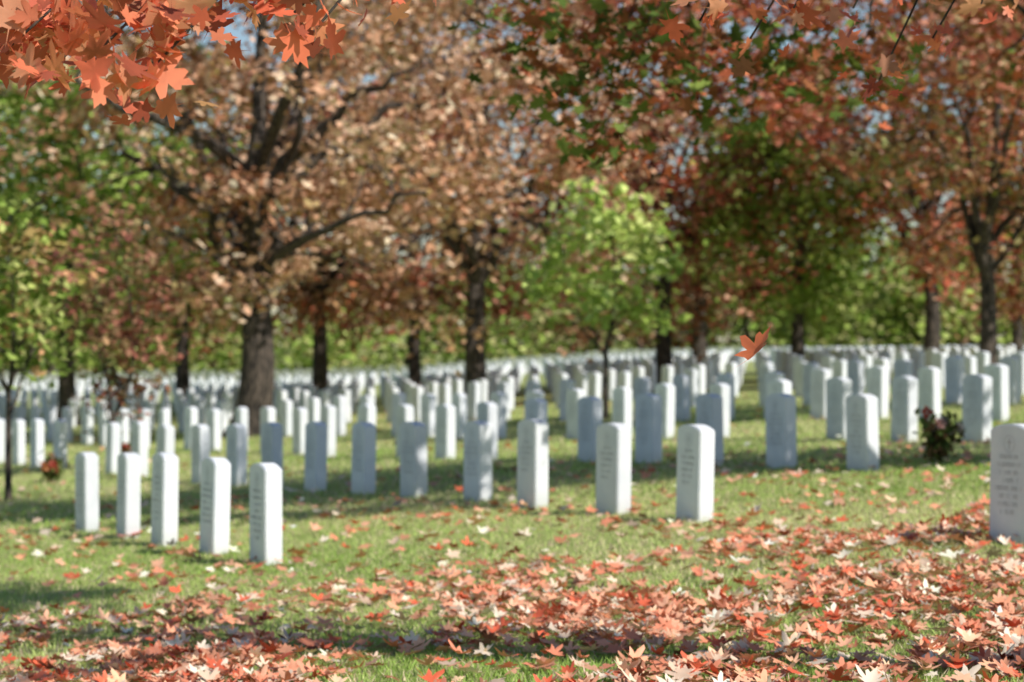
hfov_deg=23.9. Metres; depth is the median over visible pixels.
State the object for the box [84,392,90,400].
headstone
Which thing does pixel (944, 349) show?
headstone
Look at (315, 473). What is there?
headstone
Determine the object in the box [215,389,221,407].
headstone
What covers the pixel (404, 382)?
headstone
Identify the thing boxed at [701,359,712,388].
headstone
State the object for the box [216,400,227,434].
headstone
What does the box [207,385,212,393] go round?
headstone
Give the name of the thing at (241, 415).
headstone
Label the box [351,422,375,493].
headstone
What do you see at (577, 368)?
headstone
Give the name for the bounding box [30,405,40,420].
headstone
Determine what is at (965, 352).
headstone
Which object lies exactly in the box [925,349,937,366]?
headstone
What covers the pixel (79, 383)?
headstone
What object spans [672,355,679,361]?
headstone
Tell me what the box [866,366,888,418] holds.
headstone
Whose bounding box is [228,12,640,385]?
oak tree
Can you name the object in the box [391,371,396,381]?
headstone
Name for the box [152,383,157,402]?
headstone
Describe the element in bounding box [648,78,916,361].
linden tree
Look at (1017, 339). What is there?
maple tree
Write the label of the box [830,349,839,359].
headstone
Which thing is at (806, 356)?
headstone
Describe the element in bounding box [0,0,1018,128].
maple tree
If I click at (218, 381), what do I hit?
headstone
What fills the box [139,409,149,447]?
headstone
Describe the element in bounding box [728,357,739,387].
headstone
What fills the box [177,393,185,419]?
headstone
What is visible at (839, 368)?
headstone
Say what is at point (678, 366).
headstone
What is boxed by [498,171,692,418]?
young maple tree
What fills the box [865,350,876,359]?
headstone
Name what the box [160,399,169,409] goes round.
headstone
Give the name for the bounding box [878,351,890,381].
headstone
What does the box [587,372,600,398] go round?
headstone
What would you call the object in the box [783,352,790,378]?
headstone
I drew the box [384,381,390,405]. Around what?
headstone
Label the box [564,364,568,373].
headstone
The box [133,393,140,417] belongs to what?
headstone
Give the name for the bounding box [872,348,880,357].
headstone
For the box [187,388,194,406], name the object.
headstone
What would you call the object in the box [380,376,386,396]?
headstone
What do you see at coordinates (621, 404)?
headstone
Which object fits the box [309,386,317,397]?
headstone
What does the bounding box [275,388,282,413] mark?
headstone
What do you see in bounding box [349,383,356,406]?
headstone
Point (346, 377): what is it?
headstone
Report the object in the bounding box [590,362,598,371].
headstone
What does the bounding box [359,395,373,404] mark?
headstone
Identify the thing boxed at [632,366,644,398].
headstone
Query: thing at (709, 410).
headstone
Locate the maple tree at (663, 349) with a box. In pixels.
[451,0,874,383]
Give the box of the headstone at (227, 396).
[223,392,232,420]
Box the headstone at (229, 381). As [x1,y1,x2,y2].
[227,379,231,389]
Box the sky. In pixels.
[0,0,1023,344]
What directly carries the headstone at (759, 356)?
on the ground at (748, 385)
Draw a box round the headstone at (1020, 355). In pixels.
[1009,353,1023,394]
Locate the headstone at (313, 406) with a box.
[307,397,319,421]
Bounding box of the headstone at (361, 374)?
[358,373,362,389]
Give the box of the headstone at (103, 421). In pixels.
[99,409,109,445]
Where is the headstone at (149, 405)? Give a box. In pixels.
[145,399,153,430]
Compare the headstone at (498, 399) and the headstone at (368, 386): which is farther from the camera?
the headstone at (368, 386)
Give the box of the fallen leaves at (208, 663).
[0,437,1023,681]
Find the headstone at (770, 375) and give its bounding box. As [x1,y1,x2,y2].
[764,371,784,417]
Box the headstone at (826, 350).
[822,348,830,354]
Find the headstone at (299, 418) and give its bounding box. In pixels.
[292,407,307,454]
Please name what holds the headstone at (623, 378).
on the ground at (748, 385)
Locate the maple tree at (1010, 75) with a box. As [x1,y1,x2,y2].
[899,0,1023,129]
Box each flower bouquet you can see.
[36,452,68,481]
[120,442,130,452]
[912,405,966,463]
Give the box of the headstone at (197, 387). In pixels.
[194,384,200,394]
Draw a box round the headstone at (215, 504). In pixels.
[199,457,230,554]
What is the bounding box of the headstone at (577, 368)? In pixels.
[572,365,582,388]
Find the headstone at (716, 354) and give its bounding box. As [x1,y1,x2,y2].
[711,353,719,373]
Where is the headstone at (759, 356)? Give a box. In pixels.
[758,355,768,378]
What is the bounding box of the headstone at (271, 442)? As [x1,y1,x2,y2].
[261,422,282,487]
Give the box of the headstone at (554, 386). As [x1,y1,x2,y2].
[553,372,561,401]
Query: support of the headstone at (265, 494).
on the ground at (748, 385)
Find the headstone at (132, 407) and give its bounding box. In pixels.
[126,400,134,430]
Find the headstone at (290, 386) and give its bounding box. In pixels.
[287,383,294,399]
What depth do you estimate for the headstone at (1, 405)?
66.38 m
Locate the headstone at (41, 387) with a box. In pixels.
[39,384,44,403]
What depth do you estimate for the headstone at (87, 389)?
82.48 m
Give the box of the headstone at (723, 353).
[719,352,724,370]
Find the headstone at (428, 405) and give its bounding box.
[421,394,435,436]
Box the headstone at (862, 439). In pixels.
[845,394,878,471]
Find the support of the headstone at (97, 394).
on the ground at (748, 385)
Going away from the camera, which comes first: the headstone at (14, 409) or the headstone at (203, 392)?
the headstone at (14, 409)
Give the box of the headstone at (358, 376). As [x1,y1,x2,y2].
[355,375,360,391]
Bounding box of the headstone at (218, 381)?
[216,379,220,388]
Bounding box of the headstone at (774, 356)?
[773,349,776,366]
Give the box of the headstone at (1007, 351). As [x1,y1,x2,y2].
[1000,347,1010,355]
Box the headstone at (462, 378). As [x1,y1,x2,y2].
[460,376,464,392]
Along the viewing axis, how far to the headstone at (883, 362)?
43.13 m
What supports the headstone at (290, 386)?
on the ground at (748, 385)
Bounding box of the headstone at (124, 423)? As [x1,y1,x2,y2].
[118,408,128,443]
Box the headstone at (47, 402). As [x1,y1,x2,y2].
[43,398,51,423]
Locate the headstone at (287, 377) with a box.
[285,375,289,383]
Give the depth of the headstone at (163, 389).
85.10 m
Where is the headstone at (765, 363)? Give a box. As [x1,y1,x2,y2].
[759,362,772,366]
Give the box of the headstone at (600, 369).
[597,365,602,392]
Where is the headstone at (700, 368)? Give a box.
[692,364,704,394]
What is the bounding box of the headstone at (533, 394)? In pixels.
[525,390,543,400]
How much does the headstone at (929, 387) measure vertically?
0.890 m
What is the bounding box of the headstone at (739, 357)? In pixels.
[733,356,741,383]
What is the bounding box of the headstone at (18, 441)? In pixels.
[12,419,24,464]
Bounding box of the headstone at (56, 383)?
[53,380,57,390]
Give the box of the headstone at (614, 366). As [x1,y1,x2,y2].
[610,362,619,386]
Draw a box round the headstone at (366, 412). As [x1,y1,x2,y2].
[357,404,375,425]
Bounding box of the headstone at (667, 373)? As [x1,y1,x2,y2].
[661,365,673,383]
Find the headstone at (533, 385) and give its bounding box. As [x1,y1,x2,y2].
[526,380,540,391]
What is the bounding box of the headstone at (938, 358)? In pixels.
[932,352,946,387]
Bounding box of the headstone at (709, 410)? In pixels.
[696,393,723,465]
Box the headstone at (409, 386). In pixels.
[406,383,415,404]
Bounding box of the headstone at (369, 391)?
[364,388,374,405]
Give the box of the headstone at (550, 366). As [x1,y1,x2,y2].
[549,365,555,389]
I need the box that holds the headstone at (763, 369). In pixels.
[759,365,774,405]
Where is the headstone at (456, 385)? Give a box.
[451,379,462,394]
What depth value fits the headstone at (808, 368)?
39.49 m
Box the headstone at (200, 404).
[195,398,205,423]
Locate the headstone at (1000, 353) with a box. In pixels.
[997,348,1003,363]
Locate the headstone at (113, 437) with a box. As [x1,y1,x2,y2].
[105,422,120,473]
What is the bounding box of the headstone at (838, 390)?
[826,377,851,439]
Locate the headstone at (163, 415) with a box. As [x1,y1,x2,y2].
[158,408,169,424]
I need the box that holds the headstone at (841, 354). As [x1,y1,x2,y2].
[836,350,846,360]
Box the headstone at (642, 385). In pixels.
[634,377,650,418]
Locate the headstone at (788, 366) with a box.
[786,354,796,381]
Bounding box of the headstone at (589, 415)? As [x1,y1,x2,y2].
[577,397,601,461]
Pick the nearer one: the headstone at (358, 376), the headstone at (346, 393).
the headstone at (346, 393)
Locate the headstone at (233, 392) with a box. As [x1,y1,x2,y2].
[228,389,236,411]
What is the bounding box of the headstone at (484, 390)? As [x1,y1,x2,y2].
[476,379,487,401]
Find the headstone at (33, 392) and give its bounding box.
[31,389,36,397]
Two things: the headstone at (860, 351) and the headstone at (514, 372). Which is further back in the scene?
the headstone at (860, 351)
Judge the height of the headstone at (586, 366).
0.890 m
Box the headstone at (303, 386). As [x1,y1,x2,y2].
[300,384,307,390]
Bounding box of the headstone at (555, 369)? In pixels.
[551,366,560,393]
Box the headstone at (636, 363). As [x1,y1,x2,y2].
[632,361,641,386]
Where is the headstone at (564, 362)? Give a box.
[562,361,568,372]
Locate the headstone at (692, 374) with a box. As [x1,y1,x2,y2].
[683,368,698,406]
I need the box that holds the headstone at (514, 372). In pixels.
[508,370,516,394]
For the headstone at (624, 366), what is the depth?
59.16 m
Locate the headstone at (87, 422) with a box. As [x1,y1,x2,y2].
[81,408,93,443]
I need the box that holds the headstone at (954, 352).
[948,350,961,356]
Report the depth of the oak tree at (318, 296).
64.77 m
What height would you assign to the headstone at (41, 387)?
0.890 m
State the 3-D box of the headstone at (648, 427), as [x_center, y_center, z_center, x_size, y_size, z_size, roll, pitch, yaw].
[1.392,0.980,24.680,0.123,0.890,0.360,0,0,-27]
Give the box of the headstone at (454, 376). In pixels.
[451,374,458,380]
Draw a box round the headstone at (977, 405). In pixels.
[962,374,991,443]
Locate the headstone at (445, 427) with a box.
[435,404,455,458]
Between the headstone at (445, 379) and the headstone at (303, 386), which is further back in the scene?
the headstone at (303, 386)
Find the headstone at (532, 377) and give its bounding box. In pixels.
[527,375,538,380]
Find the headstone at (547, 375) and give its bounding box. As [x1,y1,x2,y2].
[546,365,549,385]
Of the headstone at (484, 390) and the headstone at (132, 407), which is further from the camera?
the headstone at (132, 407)
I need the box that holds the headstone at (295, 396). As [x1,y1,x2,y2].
[291,388,299,408]
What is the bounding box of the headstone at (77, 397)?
[76,392,78,414]
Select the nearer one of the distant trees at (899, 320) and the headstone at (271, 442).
the headstone at (271, 442)
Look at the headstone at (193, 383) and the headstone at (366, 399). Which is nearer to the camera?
the headstone at (366, 399)
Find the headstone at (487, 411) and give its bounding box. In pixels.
[477,402,497,459]
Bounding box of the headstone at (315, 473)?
[304,422,326,490]
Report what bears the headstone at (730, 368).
on the ground at (748, 385)
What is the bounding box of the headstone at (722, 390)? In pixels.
[709,383,729,437]
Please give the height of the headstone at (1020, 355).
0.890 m
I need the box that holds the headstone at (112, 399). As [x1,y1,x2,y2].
[110,393,114,410]
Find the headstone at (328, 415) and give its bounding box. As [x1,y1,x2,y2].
[320,405,335,456]
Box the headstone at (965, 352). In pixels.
[960,349,969,355]
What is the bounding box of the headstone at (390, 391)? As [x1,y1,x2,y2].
[386,387,398,422]
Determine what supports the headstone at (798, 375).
on the ground at (748, 385)
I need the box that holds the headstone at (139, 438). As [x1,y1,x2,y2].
[131,421,147,476]
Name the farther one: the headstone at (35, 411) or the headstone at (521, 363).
the headstone at (521, 363)
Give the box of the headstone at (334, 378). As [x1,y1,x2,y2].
[332,376,337,382]
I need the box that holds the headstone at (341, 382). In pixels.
[337,379,344,388]
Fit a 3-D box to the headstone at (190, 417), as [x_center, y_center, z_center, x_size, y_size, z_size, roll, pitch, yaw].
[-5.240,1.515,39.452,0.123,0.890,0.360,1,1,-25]
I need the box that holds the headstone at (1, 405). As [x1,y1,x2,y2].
[0,395,3,418]
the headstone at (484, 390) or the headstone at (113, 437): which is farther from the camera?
the headstone at (484, 390)
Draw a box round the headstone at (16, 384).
[15,383,19,400]
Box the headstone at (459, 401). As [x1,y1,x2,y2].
[451,393,466,437]
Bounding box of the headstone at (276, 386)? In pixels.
[273,385,278,406]
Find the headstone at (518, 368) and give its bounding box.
[512,367,519,386]
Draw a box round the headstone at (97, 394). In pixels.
[95,392,102,415]
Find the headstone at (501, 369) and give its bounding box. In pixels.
[496,367,503,381]
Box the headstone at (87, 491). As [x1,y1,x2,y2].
[75,452,98,532]
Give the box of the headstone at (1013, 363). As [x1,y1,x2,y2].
[1000,356,1020,403]
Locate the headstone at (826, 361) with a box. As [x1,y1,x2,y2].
[821,355,834,370]
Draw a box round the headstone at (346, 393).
[339,389,350,422]
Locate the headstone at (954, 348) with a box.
[949,346,959,350]
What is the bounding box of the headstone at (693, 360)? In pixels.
[687,356,696,367]
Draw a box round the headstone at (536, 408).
[525,398,547,422]
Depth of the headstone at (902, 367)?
37.00 m
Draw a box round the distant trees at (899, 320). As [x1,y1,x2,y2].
[0,208,1023,374]
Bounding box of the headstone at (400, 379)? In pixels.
[398,377,405,392]
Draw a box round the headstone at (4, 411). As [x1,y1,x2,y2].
[3,407,11,437]
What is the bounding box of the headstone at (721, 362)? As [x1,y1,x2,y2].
[719,353,722,372]
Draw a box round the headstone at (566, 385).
[559,379,574,420]
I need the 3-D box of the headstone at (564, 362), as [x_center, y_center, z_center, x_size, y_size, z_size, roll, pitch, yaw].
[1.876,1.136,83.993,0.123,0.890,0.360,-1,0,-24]
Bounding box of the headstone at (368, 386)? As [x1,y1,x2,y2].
[364,384,373,390]
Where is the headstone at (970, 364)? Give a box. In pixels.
[962,356,976,375]
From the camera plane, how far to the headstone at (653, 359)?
77.89 m
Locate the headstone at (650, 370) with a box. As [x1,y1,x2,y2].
[645,363,656,390]
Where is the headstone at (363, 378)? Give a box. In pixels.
[359,372,364,386]
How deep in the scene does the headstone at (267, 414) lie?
35.60 m
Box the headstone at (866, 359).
[858,354,871,387]
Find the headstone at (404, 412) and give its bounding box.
[395,404,413,458]
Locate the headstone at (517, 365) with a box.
[514,364,520,382]
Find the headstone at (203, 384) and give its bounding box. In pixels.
[201,381,206,388]
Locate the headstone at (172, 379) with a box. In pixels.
[171,378,174,393]
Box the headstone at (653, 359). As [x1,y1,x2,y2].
[651,356,655,363]
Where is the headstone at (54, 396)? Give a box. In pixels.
[51,391,57,412]
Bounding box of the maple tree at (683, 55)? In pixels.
[446,0,948,180]
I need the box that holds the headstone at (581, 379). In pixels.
[576,371,587,396]
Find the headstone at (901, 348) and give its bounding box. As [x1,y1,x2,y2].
[896,347,906,350]
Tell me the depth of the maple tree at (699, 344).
71.74 m
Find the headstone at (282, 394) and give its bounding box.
[278,390,286,421]
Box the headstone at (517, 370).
[511,369,518,390]
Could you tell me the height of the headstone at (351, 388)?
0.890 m
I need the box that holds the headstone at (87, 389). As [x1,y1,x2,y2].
[84,387,90,392]
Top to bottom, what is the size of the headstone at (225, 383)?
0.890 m
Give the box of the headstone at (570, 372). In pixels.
[568,364,576,378]
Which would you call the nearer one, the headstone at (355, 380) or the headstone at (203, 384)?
the headstone at (355, 380)
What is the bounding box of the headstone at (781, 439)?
[765,393,796,468]
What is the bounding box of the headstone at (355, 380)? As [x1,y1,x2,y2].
[351,378,358,399]
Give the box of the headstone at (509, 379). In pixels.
[501,376,513,409]
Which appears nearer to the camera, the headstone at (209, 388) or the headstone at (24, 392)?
the headstone at (24, 392)
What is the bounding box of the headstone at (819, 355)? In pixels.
[816,352,827,367]
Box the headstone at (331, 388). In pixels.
[326,385,334,404]
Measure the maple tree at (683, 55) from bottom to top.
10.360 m
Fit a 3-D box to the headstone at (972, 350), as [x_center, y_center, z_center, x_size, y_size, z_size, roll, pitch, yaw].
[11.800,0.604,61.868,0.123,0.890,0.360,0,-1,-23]
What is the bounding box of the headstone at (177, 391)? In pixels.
[174,389,181,411]
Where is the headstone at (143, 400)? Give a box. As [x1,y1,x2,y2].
[141,391,144,408]
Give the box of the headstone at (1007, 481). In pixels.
[990,424,1023,543]
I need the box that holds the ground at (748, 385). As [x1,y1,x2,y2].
[0,343,1023,681]
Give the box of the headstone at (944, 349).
[940,347,948,356]
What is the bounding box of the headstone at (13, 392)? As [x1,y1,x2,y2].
[11,389,15,396]
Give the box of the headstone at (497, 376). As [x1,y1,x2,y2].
[492,370,499,390]
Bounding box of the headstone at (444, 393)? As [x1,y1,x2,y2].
[438,384,450,404]
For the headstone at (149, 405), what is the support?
on the ground at (748, 385)
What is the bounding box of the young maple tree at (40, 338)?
[0,193,111,500]
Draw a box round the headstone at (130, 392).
[127,388,132,399]
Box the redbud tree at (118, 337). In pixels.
[5,200,208,433]
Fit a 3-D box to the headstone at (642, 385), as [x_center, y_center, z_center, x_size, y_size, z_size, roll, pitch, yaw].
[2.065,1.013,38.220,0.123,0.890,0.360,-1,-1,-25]
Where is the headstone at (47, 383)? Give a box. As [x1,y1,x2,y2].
[46,380,49,396]
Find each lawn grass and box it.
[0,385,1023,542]
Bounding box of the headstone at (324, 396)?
[319,390,329,406]
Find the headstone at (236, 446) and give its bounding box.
[226,424,246,485]
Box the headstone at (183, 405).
[178,400,188,432]
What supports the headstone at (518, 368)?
on the ground at (748, 385)
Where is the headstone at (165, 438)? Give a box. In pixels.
[156,424,174,452]
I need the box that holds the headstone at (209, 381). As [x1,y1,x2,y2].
[207,378,211,385]
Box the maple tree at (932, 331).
[697,0,1023,351]
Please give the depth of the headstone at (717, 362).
67.89 m
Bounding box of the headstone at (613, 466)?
[596,423,631,514]
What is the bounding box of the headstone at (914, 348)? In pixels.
[910,347,920,359]
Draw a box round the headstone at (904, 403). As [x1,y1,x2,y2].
[891,376,917,441]
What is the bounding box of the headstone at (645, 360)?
[642,358,650,367]
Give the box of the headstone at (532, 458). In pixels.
[517,419,548,507]
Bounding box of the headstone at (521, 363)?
[517,362,522,377]
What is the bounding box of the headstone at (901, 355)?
[895,352,908,359]
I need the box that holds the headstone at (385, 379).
[382,377,389,399]
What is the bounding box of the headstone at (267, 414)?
[260,407,275,451]
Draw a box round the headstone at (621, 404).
[612,387,631,428]
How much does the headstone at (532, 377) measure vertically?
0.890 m
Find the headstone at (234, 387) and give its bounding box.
[231,386,237,402]
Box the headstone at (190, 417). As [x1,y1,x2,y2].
[184,407,197,449]
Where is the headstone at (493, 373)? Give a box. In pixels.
[487,371,495,391]
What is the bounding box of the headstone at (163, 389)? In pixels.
[162,384,167,393]
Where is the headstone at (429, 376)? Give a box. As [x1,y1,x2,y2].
[425,374,431,381]
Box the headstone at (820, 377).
[810,368,831,418]
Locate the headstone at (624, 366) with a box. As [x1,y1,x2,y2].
[619,363,629,371]
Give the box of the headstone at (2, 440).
[0,419,4,462]
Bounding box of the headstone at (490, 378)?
[487,374,493,393]
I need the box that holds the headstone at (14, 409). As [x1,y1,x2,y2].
[11,396,15,420]
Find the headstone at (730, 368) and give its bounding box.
[725,362,737,396]
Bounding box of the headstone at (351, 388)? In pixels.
[346,385,354,412]
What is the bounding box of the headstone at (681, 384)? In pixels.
[672,375,690,420]
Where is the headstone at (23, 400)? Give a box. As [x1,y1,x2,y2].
[20,396,27,421]
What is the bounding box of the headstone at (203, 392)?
[200,389,206,399]
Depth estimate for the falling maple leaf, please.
6.91 m
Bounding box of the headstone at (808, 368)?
[803,363,819,405]
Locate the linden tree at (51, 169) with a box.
[0,31,164,390]
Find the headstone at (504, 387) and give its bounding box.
[496,382,510,419]
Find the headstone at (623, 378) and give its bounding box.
[617,371,630,388]
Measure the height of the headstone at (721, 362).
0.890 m
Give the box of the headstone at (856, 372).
[847,360,864,393]
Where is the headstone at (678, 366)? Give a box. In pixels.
[673,361,683,375]
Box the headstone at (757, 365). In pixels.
[757,354,764,379]
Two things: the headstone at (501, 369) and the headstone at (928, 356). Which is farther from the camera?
the headstone at (501, 369)
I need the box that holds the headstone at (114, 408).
[113,401,117,421]
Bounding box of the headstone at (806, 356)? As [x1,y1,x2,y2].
[805,351,810,361]
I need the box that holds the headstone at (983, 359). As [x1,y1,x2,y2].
[974,351,989,373]
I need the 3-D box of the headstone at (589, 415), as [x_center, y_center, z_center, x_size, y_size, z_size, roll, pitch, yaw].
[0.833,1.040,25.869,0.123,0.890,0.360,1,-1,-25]
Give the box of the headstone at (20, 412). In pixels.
[16,406,24,420]
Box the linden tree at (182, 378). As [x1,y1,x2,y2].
[86,62,302,410]
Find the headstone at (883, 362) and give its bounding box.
[872,358,888,368]
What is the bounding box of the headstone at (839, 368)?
[832,360,847,377]
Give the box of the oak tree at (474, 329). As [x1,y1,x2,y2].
[207,0,742,401]
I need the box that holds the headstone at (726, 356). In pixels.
[721,351,727,363]
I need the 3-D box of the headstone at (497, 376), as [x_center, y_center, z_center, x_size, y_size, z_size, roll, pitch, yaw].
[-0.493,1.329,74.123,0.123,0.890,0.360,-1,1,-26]
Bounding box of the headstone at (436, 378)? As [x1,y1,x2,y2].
[432,374,440,384]
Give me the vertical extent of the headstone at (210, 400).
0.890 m
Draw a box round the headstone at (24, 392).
[22,390,27,409]
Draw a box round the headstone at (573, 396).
[566,389,584,438]
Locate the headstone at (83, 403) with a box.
[81,399,90,422]
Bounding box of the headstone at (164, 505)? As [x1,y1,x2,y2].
[151,452,178,545]
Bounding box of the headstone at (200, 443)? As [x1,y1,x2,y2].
[191,424,209,483]
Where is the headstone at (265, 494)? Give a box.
[249,463,281,564]
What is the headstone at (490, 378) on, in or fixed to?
on the ground at (748, 385)
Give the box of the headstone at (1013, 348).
[1004,344,1015,353]
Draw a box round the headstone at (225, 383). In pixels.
[222,381,227,391]
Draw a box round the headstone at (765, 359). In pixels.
[758,356,771,387]
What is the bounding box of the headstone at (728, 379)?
[716,373,734,419]
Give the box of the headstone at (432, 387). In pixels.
[428,381,438,405]
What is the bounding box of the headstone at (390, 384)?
[385,382,395,411]
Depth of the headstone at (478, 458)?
20.75 m
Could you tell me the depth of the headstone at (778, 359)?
76.67 m
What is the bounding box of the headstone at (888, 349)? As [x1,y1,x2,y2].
[882,347,891,372]
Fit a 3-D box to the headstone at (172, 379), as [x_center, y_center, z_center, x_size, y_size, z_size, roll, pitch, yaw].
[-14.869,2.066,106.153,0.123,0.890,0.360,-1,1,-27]
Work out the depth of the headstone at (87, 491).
20.52 m
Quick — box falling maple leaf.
[734,326,770,367]
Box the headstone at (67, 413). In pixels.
[62,407,71,441]
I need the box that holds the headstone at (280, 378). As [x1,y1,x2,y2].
[278,376,282,387]
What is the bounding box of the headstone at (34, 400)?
[31,397,37,405]
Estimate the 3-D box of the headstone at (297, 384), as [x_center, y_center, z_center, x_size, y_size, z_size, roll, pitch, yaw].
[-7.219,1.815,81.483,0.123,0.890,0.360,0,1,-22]
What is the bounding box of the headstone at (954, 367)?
[944,356,964,403]
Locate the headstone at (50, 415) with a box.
[46,406,55,440]
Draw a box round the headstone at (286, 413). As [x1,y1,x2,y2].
[281,400,292,436]
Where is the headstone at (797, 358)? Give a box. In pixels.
[791,355,803,387]
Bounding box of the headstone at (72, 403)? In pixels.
[69,399,75,426]
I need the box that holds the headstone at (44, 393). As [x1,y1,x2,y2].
[41,389,47,411]
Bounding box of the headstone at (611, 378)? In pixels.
[608,369,615,399]
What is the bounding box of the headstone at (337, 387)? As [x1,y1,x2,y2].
[333,383,340,395]
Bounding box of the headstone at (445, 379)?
[441,376,450,384]
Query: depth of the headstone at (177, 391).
72.71 m
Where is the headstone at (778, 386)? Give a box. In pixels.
[767,379,791,395]
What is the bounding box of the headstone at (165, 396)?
[162,393,169,399]
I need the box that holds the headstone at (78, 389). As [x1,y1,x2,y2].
[76,387,79,405]
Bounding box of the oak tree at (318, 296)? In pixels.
[88,0,543,397]
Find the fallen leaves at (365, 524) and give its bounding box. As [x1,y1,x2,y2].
[0,379,1021,547]
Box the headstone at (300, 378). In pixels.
[298,376,303,383]
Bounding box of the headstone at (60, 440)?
[53,419,67,468]
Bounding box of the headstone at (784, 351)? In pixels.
[781,350,790,372]
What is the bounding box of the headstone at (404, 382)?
[402,380,410,393]
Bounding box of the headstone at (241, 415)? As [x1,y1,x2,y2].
[235,407,247,449]
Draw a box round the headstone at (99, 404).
[97,400,105,428]
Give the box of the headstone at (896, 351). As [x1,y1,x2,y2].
[894,350,906,360]
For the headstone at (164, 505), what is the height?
0.890 m
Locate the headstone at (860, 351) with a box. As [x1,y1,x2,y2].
[855,349,864,354]
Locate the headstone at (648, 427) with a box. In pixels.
[635,393,661,462]
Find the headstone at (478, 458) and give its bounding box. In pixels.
[464,421,491,501]
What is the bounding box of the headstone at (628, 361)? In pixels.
[622,359,630,372]
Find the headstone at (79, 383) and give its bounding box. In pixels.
[77,381,81,396]
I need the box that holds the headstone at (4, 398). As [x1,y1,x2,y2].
[4,390,5,406]
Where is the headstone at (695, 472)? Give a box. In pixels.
[676,424,714,521]
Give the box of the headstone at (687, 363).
[680,359,690,369]
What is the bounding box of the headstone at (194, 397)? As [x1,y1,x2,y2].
[190,393,199,406]
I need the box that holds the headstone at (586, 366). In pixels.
[583,362,589,372]
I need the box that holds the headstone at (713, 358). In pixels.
[705,356,715,382]
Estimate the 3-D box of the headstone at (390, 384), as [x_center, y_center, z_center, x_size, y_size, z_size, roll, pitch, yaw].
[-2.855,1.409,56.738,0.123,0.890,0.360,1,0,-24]
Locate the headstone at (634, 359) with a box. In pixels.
[631,358,639,378]
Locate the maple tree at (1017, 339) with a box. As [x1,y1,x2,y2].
[854,15,1023,350]
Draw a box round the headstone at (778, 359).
[776,350,783,371]
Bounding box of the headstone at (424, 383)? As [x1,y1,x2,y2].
[421,378,429,393]
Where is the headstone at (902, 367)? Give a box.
[893,359,912,377]
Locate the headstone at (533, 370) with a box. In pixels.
[529,368,538,373]
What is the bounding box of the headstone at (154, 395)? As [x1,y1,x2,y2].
[148,392,155,418]
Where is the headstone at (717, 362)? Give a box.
[714,356,718,374]
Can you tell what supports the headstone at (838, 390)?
on the ground at (748, 385)
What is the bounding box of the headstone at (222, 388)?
[219,385,225,399]
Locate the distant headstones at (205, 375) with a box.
[0,345,952,391]
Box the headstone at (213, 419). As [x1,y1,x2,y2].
[206,408,220,450]
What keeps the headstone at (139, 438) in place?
on the ground at (748, 385)
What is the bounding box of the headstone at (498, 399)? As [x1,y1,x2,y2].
[490,392,505,437]
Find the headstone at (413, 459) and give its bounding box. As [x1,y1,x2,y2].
[399,421,427,497]
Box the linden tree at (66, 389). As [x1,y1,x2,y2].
[0,30,251,425]
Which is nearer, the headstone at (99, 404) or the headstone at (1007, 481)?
the headstone at (1007, 481)
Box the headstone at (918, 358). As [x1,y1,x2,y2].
[911,350,924,379]
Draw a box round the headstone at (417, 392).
[411,386,423,421]
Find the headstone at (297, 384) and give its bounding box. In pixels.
[295,382,300,388]
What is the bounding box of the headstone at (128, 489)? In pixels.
[116,453,140,538]
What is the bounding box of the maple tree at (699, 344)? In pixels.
[568,0,863,363]
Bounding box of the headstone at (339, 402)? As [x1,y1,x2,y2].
[333,395,345,435]
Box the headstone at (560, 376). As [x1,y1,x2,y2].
[556,373,567,407]
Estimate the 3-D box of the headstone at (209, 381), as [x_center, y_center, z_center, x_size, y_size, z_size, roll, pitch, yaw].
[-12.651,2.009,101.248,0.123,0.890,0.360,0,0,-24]
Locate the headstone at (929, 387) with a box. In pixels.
[918,367,940,419]
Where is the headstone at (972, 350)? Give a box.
[967,347,978,355]
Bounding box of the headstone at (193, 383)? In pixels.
[191,381,196,387]
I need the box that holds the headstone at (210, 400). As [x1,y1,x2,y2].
[206,393,215,409]
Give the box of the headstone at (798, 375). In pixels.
[794,361,807,396]
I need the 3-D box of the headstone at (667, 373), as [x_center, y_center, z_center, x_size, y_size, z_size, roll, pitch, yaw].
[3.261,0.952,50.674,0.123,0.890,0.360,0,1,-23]
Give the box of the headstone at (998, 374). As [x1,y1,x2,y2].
[984,364,1008,420]
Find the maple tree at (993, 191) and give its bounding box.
[775,0,1023,363]
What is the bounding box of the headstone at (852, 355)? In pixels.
[847,351,858,360]
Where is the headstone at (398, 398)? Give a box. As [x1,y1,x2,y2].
[391,393,405,435]
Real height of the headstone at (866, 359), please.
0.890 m
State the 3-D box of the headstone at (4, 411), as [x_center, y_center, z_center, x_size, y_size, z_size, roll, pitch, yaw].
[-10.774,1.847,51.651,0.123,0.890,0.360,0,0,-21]
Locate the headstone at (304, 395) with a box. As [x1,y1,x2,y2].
[299,390,309,408]
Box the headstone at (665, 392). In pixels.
[655,383,674,437]
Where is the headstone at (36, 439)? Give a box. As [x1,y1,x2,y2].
[30,419,43,466]
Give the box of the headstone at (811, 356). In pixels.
[808,351,817,362]
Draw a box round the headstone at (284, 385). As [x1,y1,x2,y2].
[281,382,287,390]
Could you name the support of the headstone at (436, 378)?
on the ground at (748, 385)
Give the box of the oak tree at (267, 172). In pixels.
[0,0,563,438]
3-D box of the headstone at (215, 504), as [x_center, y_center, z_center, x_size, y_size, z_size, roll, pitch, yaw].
[-2.141,1.284,17.418,0.123,0.890,0.360,1,0,-23]
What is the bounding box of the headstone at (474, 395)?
[467,381,480,420]
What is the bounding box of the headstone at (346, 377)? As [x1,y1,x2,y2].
[343,375,348,384]
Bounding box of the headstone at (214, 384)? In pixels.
[211,382,216,393]

